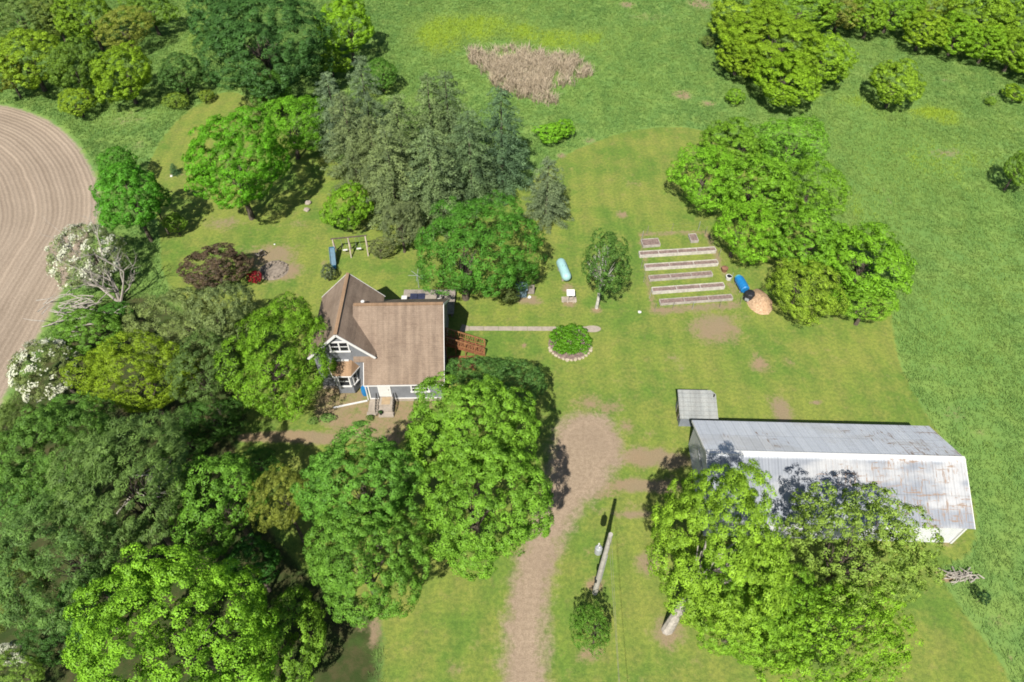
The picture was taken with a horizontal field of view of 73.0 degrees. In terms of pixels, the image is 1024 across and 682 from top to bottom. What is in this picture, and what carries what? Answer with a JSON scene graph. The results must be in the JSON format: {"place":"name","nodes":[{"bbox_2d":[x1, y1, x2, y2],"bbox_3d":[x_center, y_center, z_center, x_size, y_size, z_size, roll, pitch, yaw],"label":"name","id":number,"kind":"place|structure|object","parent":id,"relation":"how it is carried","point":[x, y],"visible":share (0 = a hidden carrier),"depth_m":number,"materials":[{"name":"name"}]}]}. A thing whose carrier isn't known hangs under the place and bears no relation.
{"place":"outdoors","nodes":[
{"label":"outdoors","id":0,"kind":"place"},
{"bbox_2d":[0,106,99,406],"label":"ploughed field","id":1,"kind":"structure","parent":0,"point":[46,173],"depth_m":79.30,"materials":[{"name":"brown soil"}]},
{"bbox_2d":[0,295,383,681],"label":"woodland ground","id":2,"kind":"structure","parent":0,"point":[347,656],"depth_m":51.13,"materials":[{"name":"green plant"}]},
{"bbox_2d":[0,648,46,681],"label":"bush","id":3,"kind":"object","parent":2,"relation":"on","point":[33,662],"visible":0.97,"depth_m":43.05,"materials":[{"name":"green plant"}]},
{"bbox_2d":[0,544,58,631],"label":"broadleaf tree","id":4,"kind":"object","parent":2,"relation":"on","point":[26,576],"visible":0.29,"depth_m":42.51,"materials":[{"name":"green plant"}]},
{"bbox_2d":[0,453,67,534],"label":"broadleaf tree","id":5,"kind":"object","parent":2,"relation":"on","point":[20,466],"visible":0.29,"depth_m":47.46,"materials":[{"name":"green plant"}]},
{"bbox_2d":[4,337,79,402],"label":"blossom tree","id":6,"kind":"object","parent":2,"relation":"on","point":[16,366],"visible":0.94,"depth_m":58.38,"materials":[{"name":"white plant"}]},
{"bbox_2d":[12,614,85,666],"bbox_3d":[-29.837,19.651,45.180,5.123,4.695,3.126,0,48,0],"label":"bush","id":7,"kind":"object","parent":2,"relation":"on","point":[43,646],"visible":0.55,"depth_m":44.13,"materials":[{"name":"green plant"}]},
{"bbox_2d":[0,401,120,518],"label":"broadleaf tree","id":8,"kind":"object","parent":2,"relation":"on","point":[15,435],"visible":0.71,"depth_m":47.11,"materials":[{"name":"green plant"}]},
{"bbox_2d":[0,488,126,634],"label":"tree","id":9,"kind":"object","parent":2,"relation":"on","point":[37,604],"visible":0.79,"depth_m":40.20,"materials":[{"name":"green plant"}]},
{"bbox_2d":[32,390,117,442],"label":"broadleaf tree","id":10,"kind":"object","parent":2,"relation":"on","point":[73,396],"visible":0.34,"depth_m":54.90,"materials":[{"name":"green plant"}]},
{"bbox_2d":[50,306,126,357],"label":"broadleaf tree","id":11,"kind":"object","parent":2,"relation":"on","point":[93,336],"visible":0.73,"depth_m":61.04,"materials":[{"name":"green plant"}]},
{"bbox_2d":[54,563,124,638],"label":"broadleaf tree","id":12,"kind":"object","parent":2,"relation":"on","point":[61,592],"visible":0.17,"depth_m":43.57,"materials":[{"name":"green plant"}]},
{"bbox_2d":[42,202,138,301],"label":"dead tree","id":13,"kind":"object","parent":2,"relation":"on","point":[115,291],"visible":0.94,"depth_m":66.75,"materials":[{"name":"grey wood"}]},
{"bbox_2d":[44,406,192,555],"bbox_3d":[-24.885,10.895,46.984,8.490,13.947,9.235,-15,50,-13],"label":"tree","id":14,"kind":"object","parent":2,"relation":"on","point":[88,460],"visible":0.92,"depth_m":43.41,"materials":[{"name":"green plant"}]},
{"bbox_2d":[57,329,200,414],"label":"broadleaf tree","id":15,"kind":"object","parent":2,"relation":"on","point":[155,402],"visible":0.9,"depth_m":54.73,"materials":[{"name":"green plant"}]},
{"bbox_2d":[61,542,279,681],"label":"maple tree","id":16,"kind":"object","parent":2,"relation":"on","point":[221,576],"visible":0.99,"depth_m":38.04,"materials":[{"name":"green plant"}]},
{"bbox_2d":[121,286,241,375],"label":"willow tree","id":17,"kind":"object","parent":2,"relation":"on","point":[166,297],"visible":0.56,"depth_m":57.70,"materials":[{"name":"green plant"}]},
{"bbox_2d":[164,324,245,414],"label":"broadleaf tree","id":18,"kind":"object","parent":2,"relation":"on","point":[178,359],"visible":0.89,"depth_m":54.94,"materials":[{"name":"green plant"}]},
{"bbox_2d":[177,396,249,443],"bbox_3d":[-24.519,6.568,56.973,5.905,4.674,4.240,0,48,0],"label":"bush","id":19,"kind":"object","parent":2,"relation":"on","point":[228,431],"visible":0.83,"depth_m":56.16,"materials":[{"name":"green plant"}]},
{"bbox_2d":[168,451,269,558],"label":"maple tree","id":20,"kind":"object","parent":2,"relation":"on","point":[212,464],"visible":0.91,"depth_m":45.84,"materials":[{"name":"green plant"}]},
{"bbox_2d":[181,280,257,354],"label":"willow tree","id":21,"kind":"object","parent":2,"relation":"on","point":[212,292],"visible":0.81,"depth_m":57.50,"materials":[{"name":"green plant"}]},
{"bbox_2d":[224,532,281,593],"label":"broadleaf tree","id":22,"kind":"object","parent":2,"relation":"on","point":[268,552],"visible":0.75,"depth_m":45.87,"materials":[{"name":"green plant"}]},
{"bbox_2d":[240,584,326,681],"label":"maple tree","id":23,"kind":"object","parent":2,"relation":"on","point":[291,662],"visible":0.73,"depth_m":43.08,"materials":[{"name":"green plant"}]},
{"bbox_2d":[0,0,1023,681],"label":"meadow","id":24,"kind":"structure","parent":0,"point":[1010,526],"depth_m":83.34,"materials":[{"name":"green plant"}]},
{"bbox_2d":[0,0,52,40],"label":"broadleaf tree","id":25,"kind":"object","parent":24,"relation":"on","point":[9,16],"visible":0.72,"depth_m":102.08,"materials":[{"name":"green plant"}]},
{"bbox_2d":[0,27,74,92],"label":"broadleaf tree","id":26,"kind":"object","parent":24,"relation":"on","point":[35,79],"visible":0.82,"depth_m":92.48,"materials":[{"name":"green plant"}]},
{"bbox_2d":[24,0,77,42],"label":"broadleaf tree","id":27,"kind":"object","parent":24,"relation":"on","point":[38,16],"visible":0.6,"depth_m":102.75,"materials":[{"name":"green plant"}]},
{"bbox_2d":[57,87,96,117],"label":"bush","id":28,"kind":"object","parent":24,"relation":"on","point":[76,110],"visible":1,"depth_m":91.16,"materials":[{"name":"green plant"}]},
{"bbox_2d":[47,33,106,99],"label":"broadleaf tree","id":29,"kind":"object","parent":24,"relation":"on","point":[55,66],"visible":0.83,"depth_m":91.32,"materials":[{"name":"green plant"}]},
{"bbox_2d":[49,0,120,50],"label":"broadleaf tree","id":30,"kind":"object","parent":24,"relation":"on","point":[88,28],"visible":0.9,"depth_m":101.20,"materials":[{"name":"green plant"}]},
{"bbox_2d":[44,222,127,289],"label":"blossom tree","id":31,"kind":"object","parent":24,"relation":"on","point":[102,233],"visible":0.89,"depth_m":67.70,"materials":[{"name":"white plant"}]},
{"bbox_2d":[95,146,138,189],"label":"bush","id":32,"kind":"object","parent":24,"relation":"on","point":[105,156],"visible":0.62,"depth_m":79.30,"materials":[{"name":"green plant"}]},
{"bbox_2d":[88,40,152,104],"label":"broadleaf tree","id":33,"kind":"object","parent":24,"relation":"on","point":[139,79],"visible":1,"depth_m":90.92,"materials":[{"name":"green plant"}]},
{"bbox_2d":[93,5,154,53],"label":"broadleaf tree","id":34,"kind":"object","parent":24,"relation":"on","point":[140,32],"visible":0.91,"depth_m":101.61,"materials":[{"name":"green plant"}]},
{"bbox_2d":[89,159,163,241],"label":"maple tree","id":35,"kind":"object","parent":24,"relation":"on","point":[107,186],"visible":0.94,"depth_m":69.77,"materials":[{"name":"green plant"}]},
{"bbox_2d":[117,0,180,35],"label":"broadleaf tree","id":36,"kind":"object","parent":24,"relation":"on","point":[167,4],"visible":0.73,"depth_m":106.00,"materials":[{"name":"green plant"}]},
{"bbox_2d":[157,51,205,94],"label":"broadleaf tree","id":37,"kind":"object","parent":24,"relation":"on","point":[169,67],"visible":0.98,"depth_m":93.61,"materials":[{"name":"green plant"}]},
{"bbox_2d":[184,0,262,57],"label":"broadleaf tree","id":38,"kind":"object","parent":24,"relation":"on","point":[197,15],"visible":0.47,"depth_m":98.25,"materials":[{"name":"green plant"}]},
{"bbox_2d":[192,0,333,98],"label":"broadleaf tree","id":39,"kind":"object","parent":24,"relation":"on","point":[310,45],"visible":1,"depth_m":87.40,"materials":[{"name":"green plant"}]},
{"bbox_2d":[314,0,375,61],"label":"broadleaf tree","id":40,"kind":"object","parent":24,"relation":"on","point":[337,11],"visible":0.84,"depth_m":98.80,"materials":[{"name":"green plant"}]},
{"bbox_2d":[345,55,400,145],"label":"spruce tree","id":41,"kind":"object","parent":24,"relation":"on","point":[365,94],"visible":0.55,"depth_m":84.09,"materials":[{"name":"green plant"}]},
{"bbox_2d":[405,72,461,182],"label":"spruce tree","id":42,"kind":"object","parent":24,"relation":"on","point":[428,101],"visible":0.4,"depth_m":77.87,"materials":[{"name":"green plant"}]},
{"bbox_2d":[423,70,481,183],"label":"spruce tree","id":43,"kind":"object","parent":24,"relation":"on","point":[451,110],"visible":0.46,"depth_m":78.33,"materials":[{"name":"green plant"}]},
{"bbox_2d":[463,40,598,106],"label":"dead reeds","id":44,"kind":"object","parent":24,"relation":"on","point":[507,66],"visible":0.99,"depth_m":100.75,"materials":[{"name":"beige plant"}]},
{"bbox_2d":[715,33,765,77],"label":"broadleaf tree","id":45,"kind":"object","parent":24,"relation":"on","point":[728,58],"visible":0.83,"depth_m":96.66,"materials":[{"name":"green plant"}]},
{"bbox_2d":[707,0,782,40],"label":"broadleaf tree","id":46,"kind":"object","parent":24,"relation":"on","point":[723,7],"visible":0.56,"depth_m":102.59,"materials":[{"name":"green plant"}]},
{"bbox_2d":[717,0,825,74],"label":"broadleaf tree","id":47,"kind":"object","parent":24,"relation":"on","point":[792,29],"visible":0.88,"depth_m":96.20,"materials":[{"name":"green plant"}]},
{"bbox_2d":[750,51,821,105],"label":"broadleaf tree","id":48,"kind":"object","parent":24,"relation":"on","point":[805,73],"visible":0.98,"depth_m":90.74,"materials":[{"name":"green plant"}]},
{"bbox_2d":[745,114,830,172],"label":"broadleaf tree","id":49,"kind":"object","parent":24,"relation":"on","point":[795,123],"visible":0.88,"depth_m":81.03,"materials":[{"name":"green plant"}]},
{"bbox_2d":[761,0,843,41],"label":"broadleaf tree","id":50,"kind":"object","parent":24,"relation":"on","point":[815,12],"visible":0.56,"depth_m":103.03,"materials":[{"name":"green plant"}]},
{"bbox_2d":[793,30,859,85],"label":"broadleaf tree","id":51,"kind":"object","parent":24,"relation":"on","point":[839,59],"visible":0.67,"depth_m":94.38,"materials":[{"name":"green plant"}]},
{"bbox_2d":[843,0,890,38],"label":"broadleaf tree","id":52,"kind":"object","parent":24,"relation":"on","point":[881,21],"visible":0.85,"depth_m":104.67,"materials":[{"name":"green plant"}]},
{"bbox_2d":[868,58,926,108],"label":"broadleaf tree","id":53,"kind":"object","parent":24,"relation":"on","point":[894,66],"visible":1,"depth_m":91.36,"materials":[{"name":"green plant"}]},
{"bbox_2d":[869,0,926,33],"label":"broadleaf tree","id":54,"kind":"object","parent":24,"relation":"on","point":[907,5],"visible":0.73,"depth_m":104.92,"materials":[{"name":"green plant"}]},
{"bbox_2d":[901,9,956,51],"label":"broadleaf tree","id":55,"kind":"object","parent":24,"relation":"on","point":[918,41],"visible":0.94,"depth_m":102.17,"materials":[{"name":"green plant"}]},
{"bbox_2d":[930,9,984,56],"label":"broadleaf tree","id":56,"kind":"object","parent":24,"relation":"on","point":[957,39],"visible":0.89,"depth_m":100.74,"materials":[{"name":"green plant"}]},
{"bbox_2d":[945,0,1020,43],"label":"broadleaf tree","id":57,"kind":"object","parent":24,"relation":"on","point":[1005,11],"visible":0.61,"depth_m":101.32,"materials":[{"name":"green plant"}]},
{"bbox_2d":[964,22,1013,63],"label":"broadleaf tree","id":58,"kind":"object","parent":24,"relation":"on","point":[1002,42],"visible":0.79,"depth_m":99.40,"materials":[{"name":"green plant"}]},
{"bbox_2d":[989,25,1023,72],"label":"broadleaf tree","id":59,"kind":"object","parent":24,"relation":"on","point":[1009,55],"visible":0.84,"depth_m":98.58,"materials":[{"name":"green plant"}]},
{"bbox_2d":[506,414,623,681],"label":"driveway","id":60,"kind":"structure","parent":0,"point":[586,452],"depth_m":53.01,"materials":[{"name":"brown gravel"}]},
{"bbox_2d":[146,93,1008,681],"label":"lawn","id":61,"kind":"structure","parent":0,"point":[632,373],"depth_m":62.95,"materials":[{"name":"green plant"}]},
{"bbox_2d":[176,242,254,290],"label":"purple tree","id":62,"kind":"object","parent":61,"relation":"on","point":[239,260],"visible":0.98,"depth_m":68.16,"materials":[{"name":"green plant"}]},
{"bbox_2d":[181,105,292,219],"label":"maple tree","id":63,"kind":"object","parent":61,"relation":"on","point":[198,171],"visible":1,"depth_m":70.74,"materials":[{"name":"green plant"}]},
{"bbox_2d":[211,290,336,422],"bbox_3d":[-19.411,1.983,58.034,9.373,9.515,12.115,0,48,0],"label":"broadleaf tree","id":64,"kind":"object","parent":61,"relation":"on","point":[270,398],"visible":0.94,"depth_m":55.64,"materials":[{"name":"green plant"}]},
{"bbox_2d":[244,462,308,542],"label":"broadleaf tree","id":65,"kind":"object","parent":61,"relation":"on","point":[277,519],"visible":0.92,"depth_m":46.55,"materials":[{"name":"green plant"}]},
{"bbox_2d":[261,94,329,159],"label":"broadleaf tree","id":66,"kind":"object","parent":61,"relation":"on","point":[291,140],"visible":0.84,"depth_m":82.35,"materials":[{"name":"green plant"}]},
{"bbox_2d":[310,71,360,163],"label":"spruce tree","id":67,"kind":"object","parent":61,"relation":"on","point":[326,103],"visible":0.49,"depth_m":82.77,"materials":[{"name":"green plant"}]},
{"bbox_2d":[319,180,374,229],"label":"shrub","id":68,"kind":"object","parent":61,"relation":"on","point":[344,196],"visible":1,"depth_m":74.14,"materials":[{"name":"green plant"}]},
{"bbox_2d":[320,91,378,195],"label":"spruce tree","id":69,"kind":"object","parent":61,"relation":"on","point":[351,134],"visible":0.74,"depth_m":78.84,"materials":[{"name":"green plant"}]},
{"bbox_2d":[290,421,424,548],"bbox_3d":[-10.028,11.207,47.235,8.848,13.073,8.214,0,48,0],"label":"maple tree","id":70,"kind":"object","parent":61,"relation":"on","point":[320,466],"visible":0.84,"depth_m":44.00,"materials":[{"name":"green plant"}]},
{"bbox_2d":[302,496,431,628],"bbox_3d":[-9.132,14.849,44.640,8.312,12.026,8.070,0,48,0],"label":"maple tree","id":71,"kind":"object","parent":61,"relation":"on","point":[404,570],"visible":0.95,"depth_m":41.77,"materials":[{"name":"green plant"}]},
{"bbox_2d":[349,115,402,205],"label":"spruce tree","id":72,"kind":"object","parent":61,"relation":"on","point":[368,140],"visible":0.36,"depth_m":76.84,"materials":[{"name":"green plant"}]},
{"bbox_2d":[307,273,449,417],"bbox_3d":[-11.622,-0.307,61.197,11.589,7.455,11.990,-1,48,-1],"label":"farmhouse","id":73,"kind":"object","parent":61,"relation":"on","point":[387,353],"visible":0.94,"depth_m":59.14,"materials":[{"name":"brown"}]},
{"bbox_2d":[359,125,432,244],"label":"spruce tree","id":74,"kind":"object","parent":61,"relation":"on","point":[385,194],"visible":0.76,"depth_m":73.28,"materials":[{"name":"green plant"}]},
{"bbox_2d":[381,200,423,252],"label":"pine tree","id":75,"kind":"object","parent":61,"relation":"on","point":[405,206],"visible":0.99,"depth_m":70.98,"materials":[{"name":"green plant"}]},
{"bbox_2d":[371,93,434,208],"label":"spruce tree","id":76,"kind":"object","parent":61,"relation":"on","point":[405,118],"visible":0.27,"depth_m":75.55,"materials":[{"name":"green plant"}]},
{"bbox_2d":[396,124,468,247],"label":"spruce tree","id":77,"kind":"object","parent":61,"relation":"on","point":[434,175],"visible":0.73,"depth_m":72.45,"materials":[{"name":"green plant"}]},
{"bbox_2d":[444,328,485,355],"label":"deck stairs","id":78,"kind":"structure","parent":61,"relation":"on","point":[459,344],"depth_m":64.12,"materials":[{"name":"brown wood"}]},
{"bbox_2d":[404,370,541,503],"bbox_3d":[-2.775,7.891,49.620,9.710,13.986,8.656,0,48,0],"label":"maple tree","id":79,"kind":"object","parent":61,"relation":"on","point":[422,440],"visible":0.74,"depth_m":45.94,"materials":[{"name":"green plant"}]},
{"bbox_2d":[443,109,507,218],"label":"spruce tree","id":80,"kind":"object","parent":61,"relation":"on","point":[472,170],"visible":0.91,"depth_m":75.78,"materials":[{"name":"green plant"}]},
{"bbox_2d":[445,355,505,393],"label":"broadleaf tree","id":81,"kind":"object","parent":61,"relation":"on","point":[466,361],"visible":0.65,"depth_m":58.52,"materials":[{"name":"green plant"}]},
{"bbox_2d":[413,189,546,300],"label":"broadleaf tree","id":82,"kind":"object","parent":61,"relation":"on","point":[513,218],"visible":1,"depth_m":64.73,"materials":[{"name":"green plant"}]},
{"bbox_2d":[416,434,554,581],"bbox_3d":[-1.697,12.136,46.484,8.969,12.938,8.714,0,48,0],"label":"maple tree","id":83,"kind":"object","parent":61,"relation":"on","point":[478,546],"visible":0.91,"depth_m":43.16,"materials":[{"name":"green plant"}]},
{"bbox_2d":[465,86,535,205],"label":"spruce tree","id":84,"kind":"object","parent":61,"relation":"on","point":[502,139],"visible":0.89,"depth_m":77.70,"materials":[{"name":"green plant"}]},
{"bbox_2d":[475,356,548,414],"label":"broadleaf tree","id":85,"kind":"object","parent":61,"relation":"on","point":[523,362],"visible":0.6,"depth_m":56.47,"materials":[{"name":"green plant"}]},
{"bbox_2d":[521,156,574,233],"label":"spruce tree","id":86,"kind":"object","parent":61,"relation":"on","point":[552,200],"visible":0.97,"depth_m":75.57,"materials":[{"name":"green plant"}]},
{"bbox_2d":[548,322,592,360],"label":"flower bed","id":87,"kind":"object","parent":61,"relation":"on","point":[569,341],"visible":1,"depth_m":65.14,"materials":[{"name":"green plant"}]},
{"bbox_2d":[569,601,611,658],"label":"young tree","id":88,"kind":"object","parent":61,"relation":"on","point":[595,611],"visible":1,"depth_m":45.33,"materials":[{"name":"green plant"}]},
{"bbox_2d":[581,228,632,308],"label":"birch tree","id":89,"kind":"object","parent":61,"relation":"on","point":[600,279],"visible":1,"depth_m":62.82,"materials":[{"name":"green plant"}]},
{"bbox_2d":[675,390,717,425],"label":"chicken shed","id":90,"kind":"structure","parent":61,"relation":"on","point":[691,405],"depth_m":58.64,"materials":[{"name":"grey metal"}]},
{"bbox_2d":[665,142,742,211],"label":"broadleaf tree","id":91,"kind":"object","parent":61,"relation":"on","point":[683,184],"visible":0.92,"depth_m":76.31,"materials":[{"name":"green plant"}]},
{"bbox_2d":[644,458,793,642],"bbox_3d":[12.223,14.237,43.923,8.674,14.199,11.082,0,48,0],"label":"maple tree","id":92,"kind":"object","parent":61,"relation":"on","point":[663,519],"visible":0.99,"depth_m":40.24,"materials":[{"name":"green plant"}]},
{"bbox_2d":[699,116,764,169],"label":"broadleaf tree","id":93,"kind":"object","parent":61,"relation":"on","point":[743,136],"visible":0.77,"depth_m":81.43,"materials":[{"name":"green plant"}]},
{"bbox_2d":[680,544,799,668],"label":"maple tree","id":94,"kind":"object","parent":61,"relation":"on","point":[747,650],"visible":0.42,"depth_m":41.08,"materials":[{"name":"green plant"}]},
{"bbox_2d":[712,198,780,264],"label":"broadleaf tree","id":95,"kind":"object","parent":61,"relation":"on","point":[733,234],"visible":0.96,"depth_m":70.46,"materials":[{"name":"green plant"}]},
{"bbox_2d":[719,156,798,219],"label":"broadleaf tree","id":96,"kind":"object","parent":61,"relation":"on","point":[784,177],"visible":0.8,"depth_m":73.29,"materials":[{"name":"green plant"}]},
{"bbox_2d":[738,562,849,667],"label":"ash tree","id":97,"kind":"object","parent":61,"relation":"on","point":[838,625],"visible":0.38,"depth_m":42.23,"materials":[{"name":"green plant"}]},
{"bbox_2d":[764,203,845,274],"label":"broadleaf tree","id":98,"kind":"object","parent":61,"relation":"on","point":[801,215],"visible":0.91,"depth_m":67.88,"materials":[{"name":"green plant"}]},
{"bbox_2d":[766,257,850,326],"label":"broadleaf tree","id":99,"kind":"object","parent":61,"relation":"on","point":[782,293],"visible":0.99,"depth_m":65.53,"materials":[{"name":"green plant"}]},
{"bbox_2d":[777,154,851,215],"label":"broadleaf tree","id":100,"kind":"object","parent":61,"relation":"on","point":[823,195],"visible":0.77,"depth_m":74.57,"materials":[{"name":"green plant"}]},
{"bbox_2d":[688,420,975,543],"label":"barn","id":101,"kind":"structure","parent":61,"relation":"on","point":[925,466],"depth_m":51.02,"materials":[{"name":"white metal"}]},
{"bbox_2d":[751,571,923,681],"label":"ash tree","id":102,"kind":"object","parent":61,"relation":"on","point":[893,640],"visible":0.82,"depth_m":40.88,"materials":[{"name":"green plant"}]},
{"bbox_2d":[776,479,946,617],"bbox_3d":[21.845,14.160,45.172,9.330,12.204,8.645,0,48,0],"label":"ash tree","id":103,"kind":"object","parent":61,"relation":"on","point":[904,534],"visible":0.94,"depth_m":42.67,"materials":[{"name":"green plant"}]},
{"bbox_2d":[827,280,899,325],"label":"broadleaf tree","id":104,"kind":"object","parent":61,"relation":"on","point":[873,313],"visible":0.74,"depth_m":65.14,"materials":[{"name":"green plant"}]},
{"bbox_2d":[817,221,917,299],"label":"broadleaf tree","id":105,"kind":"object","parent":61,"relation":"on","point":[855,235],"visible":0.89,"depth_m":66.24,"materials":[{"name":"green plant"}]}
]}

